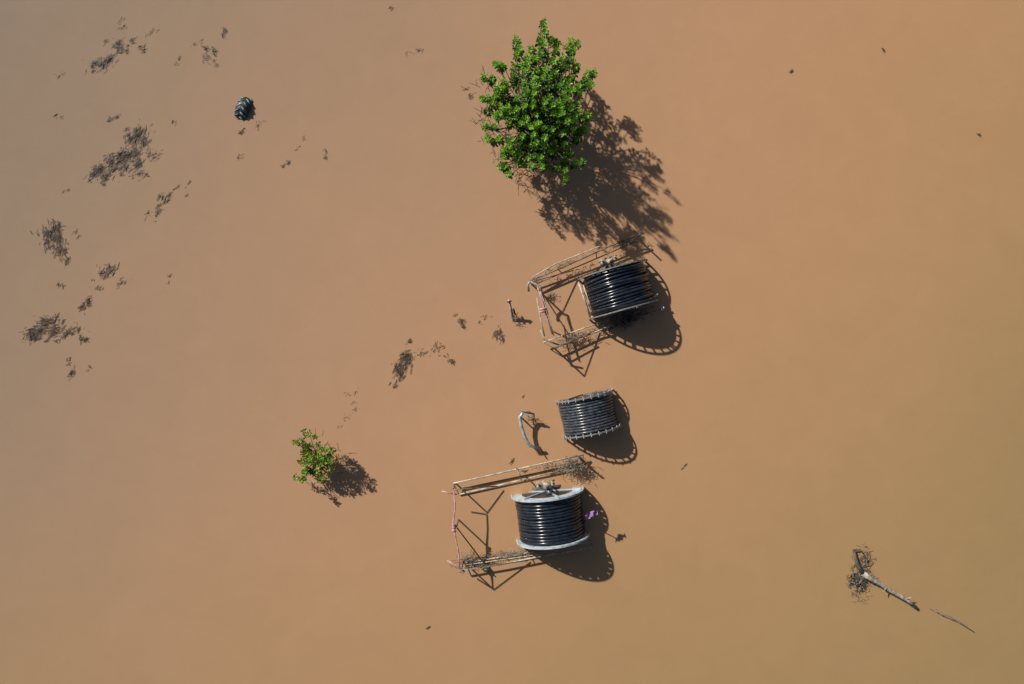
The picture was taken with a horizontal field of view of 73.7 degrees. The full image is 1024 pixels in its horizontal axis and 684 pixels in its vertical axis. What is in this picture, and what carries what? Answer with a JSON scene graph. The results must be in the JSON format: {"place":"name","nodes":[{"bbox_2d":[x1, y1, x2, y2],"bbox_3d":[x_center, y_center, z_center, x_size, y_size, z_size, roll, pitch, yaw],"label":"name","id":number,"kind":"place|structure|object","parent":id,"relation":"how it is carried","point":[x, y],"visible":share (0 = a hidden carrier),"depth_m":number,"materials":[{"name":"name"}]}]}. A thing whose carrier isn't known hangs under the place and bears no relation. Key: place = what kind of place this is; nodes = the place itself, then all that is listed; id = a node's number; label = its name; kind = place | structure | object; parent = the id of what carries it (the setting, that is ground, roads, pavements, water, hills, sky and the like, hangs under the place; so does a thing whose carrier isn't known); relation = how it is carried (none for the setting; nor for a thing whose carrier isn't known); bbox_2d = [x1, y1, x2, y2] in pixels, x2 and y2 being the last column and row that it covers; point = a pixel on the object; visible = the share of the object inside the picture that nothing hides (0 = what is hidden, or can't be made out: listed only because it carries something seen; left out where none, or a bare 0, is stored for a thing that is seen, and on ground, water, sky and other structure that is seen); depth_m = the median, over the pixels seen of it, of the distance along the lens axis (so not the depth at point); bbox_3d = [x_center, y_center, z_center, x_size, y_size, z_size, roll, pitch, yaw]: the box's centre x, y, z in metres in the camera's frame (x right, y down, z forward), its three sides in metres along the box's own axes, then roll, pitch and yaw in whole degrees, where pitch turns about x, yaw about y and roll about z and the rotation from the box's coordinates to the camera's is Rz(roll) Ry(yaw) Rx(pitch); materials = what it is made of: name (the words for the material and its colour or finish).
{"place":"outdoors","nodes":[
{"label":"outdoors","id":0,"kind":"place"},
{"bbox_2d":[0,0,1023,683],"bbox_3d":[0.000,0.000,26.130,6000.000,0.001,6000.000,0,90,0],"label":"flood water","id":1,"kind":"structure","parent":0,"point":[812,374],"depth_m":26.13,"materials":[{"name":"brown liquid"}]},
{"bbox_2d":[22,317,87,341],"bbox_3d":[-17.538,-0.491,26.127,2.773,0.051,1.290,0,90,0],"label":"floating debris","id":2,"kind":"object","parent":1,"relation":"on","point":[30,336],"visible":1,"depth_m":26.12,"materials":[{"name":"brown plant"}]},
{"bbox_2d":[42,224,78,286],"bbox_3d":[-17.688,-3.459,26.128,1.977,0.049,2.493,18,90,0],"label":"floating debris","id":3,"kind":"object","parent":1,"relation":"on","point":[55,240],"visible":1,"depth_m":26.12,"materials":[{"name":"brown plant"}]},
{"bbox_2d":[58,25,146,76],"bbox_3d":[-15.409,-10.970,26.128,4.243,0.050,1.717,-41,90,0],"label":"floating debris","id":4,"kind":"object","parent":1,"relation":"on","point":[110,58],"visible":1,"depth_m":26.12,"materials":[{"name":"brown plant"}]},
{"bbox_2d":[54,113,158,180],"bbox_3d":[-15.215,-7.458,26.128,4.785,0.052,3.095,0,90,0],"label":"floating debris","id":5,"kind":"object","parent":1,"relation":"on","point":[128,154],"visible":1,"depth_m":26.12,"materials":[{"name":"plant"}]},
{"bbox_2d":[80,264,170,309],"bbox_3d":[-14.982,-2.419,26.127,3.888,0.049,1.758,-19,90,0],"label":"floating debris","id":6,"kind":"object","parent":1,"relation":"on","point":[107,276],"visible":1,"depth_m":26.12,"materials":[{"name":"brown plant"}]},
{"bbox_2d":[178,30,226,65],"bbox_3d":[-11.767,-10.975,26.128,2.511,0.048,1.284,-27,90,0],"label":"floating debris","id":7,"kind":"object","parent":1,"relation":"on","point":[211,50],"visible":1,"depth_m":26.12,"materials":[{"name":"brown plant"}]},
{"bbox_2d":[234,97,252,120],"bbox_3d":[-10.275,-8.938,26.460,0.480,1.156,1.162,22,90,0],"label":"sunken tractor tire","id":8,"kind":"object","parent":1,"relation":"on","point":[243,105],"visible":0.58,"depth_m":25.98,"materials":[{"name":"rubber"}]},
{"bbox_2d":[291,428,341,483],"bbox_3d":[-7.295,4.266,25.539,1.942,1.610,2.190,0,90,0],"label":"shrub","id":9,"kind":"object","parent":1,"relation":"on","point":[310,459],"visible":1,"depth_m":25.23,"materials":[{"name":"green plant"}]},
{"bbox_2d":[393,344,455,386],"bbox_3d":[-3.661,0.618,26.129,2.748,0.051,1.621,-21,90,0],"label":"floating debris","id":10,"kind":"object","parent":1,"relation":"on","point":[410,361],"visible":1,"depth_m":26.12,"materials":[{"name":"brown plant"}]},
{"bbox_2d":[507,299,518,322],"bbox_3d":[-0.012,-1.141,25.880,0.464,0.957,0.877,-37,90,0],"label":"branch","id":11,"kind":"object","parent":1,"relation":"on","point":[511,311],"visible":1,"depth_m":25.80,"materials":[{"name":"wood"}]},
{"bbox_2d":[441,453,597,571],"bbox_3d":[0.369,6.517,25.970,5.940,2.800,4.122,-7,90,0],"label":"irrigation hose reel","id":12,"kind":"object","parent":1,"relation":"on","point":[549,520],"visible":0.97,"depth_m":25.14,"materials":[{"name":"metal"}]},
{"bbox_2d":[518,409,546,458],"bbox_3d":[0.759,3.509,25.967,0.805,0.926,2.168,-11,90,0],"label":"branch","id":13,"kind":"object","parent":1,"relation":"on","point":[522,429],"visible":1,"depth_m":25.67,"materials":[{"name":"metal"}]},
{"bbox_2d":[470,18,597,185],"bbox_3d":[0.723,-8.514,24.483,4.610,4.308,6.004,0,90,0],"label":"leafy tree","id":14,"kind":"object","parent":1,"relation":"on","point":[544,123],"visible":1,"depth_m":23.97,"materials":[{"name":"green plant"}]},
{"bbox_2d":[555,388,620,439],"bbox_3d":[2.900,2.712,26.130,2.280,2.280,1.510,-12,90,0],"label":"irrigation hose reel","id":15,"kind":"object","parent":1,"relation":"on","point":[588,414],"visible":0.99,"depth_m":25.24,"materials":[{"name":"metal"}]},
{"bbox_2d":[527,226,664,348],"bbox_3d":[3.265,-2.002,25.970,5.246,2.720,3.595,-16,90,0],"label":"irrigation hose reel","id":16,"kind":"object","parent":1,"relation":"on","point":[622,286],"visible":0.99,"depth_m":25.19,"materials":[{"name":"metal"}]},
{"bbox_2d":[846,543,917,608],"bbox_3d":[13.741,9.393,26.002,1.856,0.366,3.256,-39,90,0],"label":"uprooted tree log","id":17,"kind":"object","parent":1,"relation":"on","point":[862,576],"visible":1,"depth_m":26.00,"materials":[{"name":"grey wood"}]},
{"bbox_2d":[930,608,974,632],"bbox_3d":[16.874,10.626,26.126,1.933,0.063,0.136,28,90,0],"label":"floating branch","id":18,"kind":"object","parent":1,"relation":"on","point":[959,622],"visible":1,"depth_m":26.11,"materials":[{"name":"wood"}]}
]}

